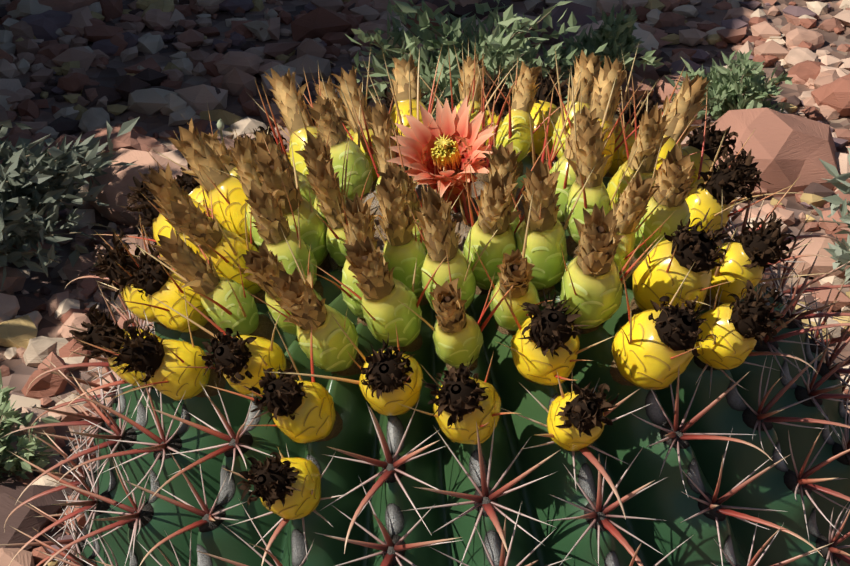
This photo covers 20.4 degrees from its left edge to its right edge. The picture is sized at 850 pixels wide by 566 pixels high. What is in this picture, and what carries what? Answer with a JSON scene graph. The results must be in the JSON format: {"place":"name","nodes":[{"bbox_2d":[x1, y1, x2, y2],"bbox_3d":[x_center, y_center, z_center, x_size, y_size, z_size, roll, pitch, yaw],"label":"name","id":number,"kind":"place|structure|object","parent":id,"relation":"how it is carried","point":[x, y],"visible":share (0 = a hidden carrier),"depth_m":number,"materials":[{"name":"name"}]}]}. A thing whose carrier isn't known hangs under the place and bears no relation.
{"place":"outdoors","nodes":[
{"label":"outdoors","id":0,"kind":"place"},
{"bbox_2d":[0,0,849,565],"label":"ground","id":1,"kind":"structure","parent":0,"point":[20,370],"depth_m":2.66,"materials":[{"name":"brown gravel"}]},
{"bbox_2d":[217,119,223,140],"bbox_3d":[-0.205,-0.121,2.403,0.008,0.098,0.016,-15,32,-26],"label":"weed stalk","id":2,"kind":"object","parent":1,"relation":"on","point":[220,125],"visible":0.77,"depth_m":2.38,"materials":[{"name":"green plant"}]},
{"bbox_2d":[0,0,849,565],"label":"rocks","id":3,"kind":"object","parent":1,"relation":"on","point":[786,146],"visible":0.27,"depth_m":2.65,"materials":[{"name":"brown stone"}]},
{"bbox_2d":[0,368,60,480],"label":"low shrub","id":4,"kind":"object","parent":3,"relation":"on","point":[14,462],"depth_m":1.96,"materials":[{"name":"green plant"}]},
{"bbox_2d":[0,116,139,289],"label":"shrub","id":5,"kind":"object","parent":3,"relation":"on","point":[18,200],"depth_m":2.27,"materials":[{"name":"green plant"}]},
{"bbox_2d":[345,0,607,120],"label":"shrub","id":6,"kind":"object","parent":3,"relation":"on","point":[496,42],"depth_m":2.51,"materials":[{"name":"green plant"}]},
{"bbox_2d":[537,5,663,84],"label":"shrub leaves","id":7,"kind":"object","parent":3,"relation":"on","point":[617,34],"depth_m":2.64,"materials":[{"name":"green plant"}]},
{"bbox_2d":[811,148,849,284],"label":"shrub","id":8,"kind":"object","parent":3,"relation":"on","point":[839,251],"depth_m":2.23,"materials":[{"name":"green plant"}]},
{"bbox_2d":[77,155,849,565],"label":"cactus body","id":9,"kind":"object","parent":1,"relation":"on","point":[669,503],"visible":0.33,"depth_m":1.31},
{"bbox_2d":[328,180,524,271],"bbox_3d":[0.006,-0.031,1.400,0.150,0.024,0.148,-6,28,4],"label":"apex wool","id":10,"kind":"object","parent":9,"relation":"on","point":[462,229],"visible":0.08,"depth_m":1.40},
{"bbox_2d":[387,95,497,208],"bbox_3d":[0.013,-0.064,1.384,0.066,0.083,0.069,-6,28,4],"label":"cactus flower","id":11,"kind":"object","parent":10,"relation":"on","point":[457,140],"visible":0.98,"depth_m":1.38,"materials":[{"name":"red plant"}]},
{"bbox_2d":[107,99,763,519],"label":"cactus fruits","id":12,"kind":"object","parent":9,"relation":"attached to","point":[659,283],"visible":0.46,"depth_m":1.31,"materials":[{"name":"yellow plant"}]},
{"bbox_2d":[69,50,796,509],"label":"dried flowers","id":13,"kind":"object","parent":12,"relation":"attached to","point":[259,170],"visible":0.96,"depth_m":1.32,"materials":[{"name":"brown plant"}]},
{"bbox_2d":[110,105,763,519],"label":"fruit scales","id":14,"kind":"object","parent":12,"relation":"attached to","point":[506,247],"visible":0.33,"depth_m":1.31,"materials":[{"name":"yellow plant"}]},
{"bbox_2d":[76,152,849,565],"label":"cactus areoles","id":15,"kind":"object","parent":9,"relation":"attached to","point":[492,540],"visible":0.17,"depth_m":1.33,"materials":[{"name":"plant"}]},
{"bbox_2d":[0,41,849,565],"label":"cactus spines","id":16,"kind":"object","parent":15,"relation":"attached to","point":[116,435],"visible":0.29,"depth_m":1.34},
{"bbox_2d":[664,50,792,119],"bbox_3d":[0.333,-0.215,2.575,0.148,0.102,0.138,0,29,1],"label":"shrub","id":17,"kind":"object","parent":1,"relation":"on","point":[725,88],"depth_m":2.55,"materials":[{"name":"green plant"}]}
]}

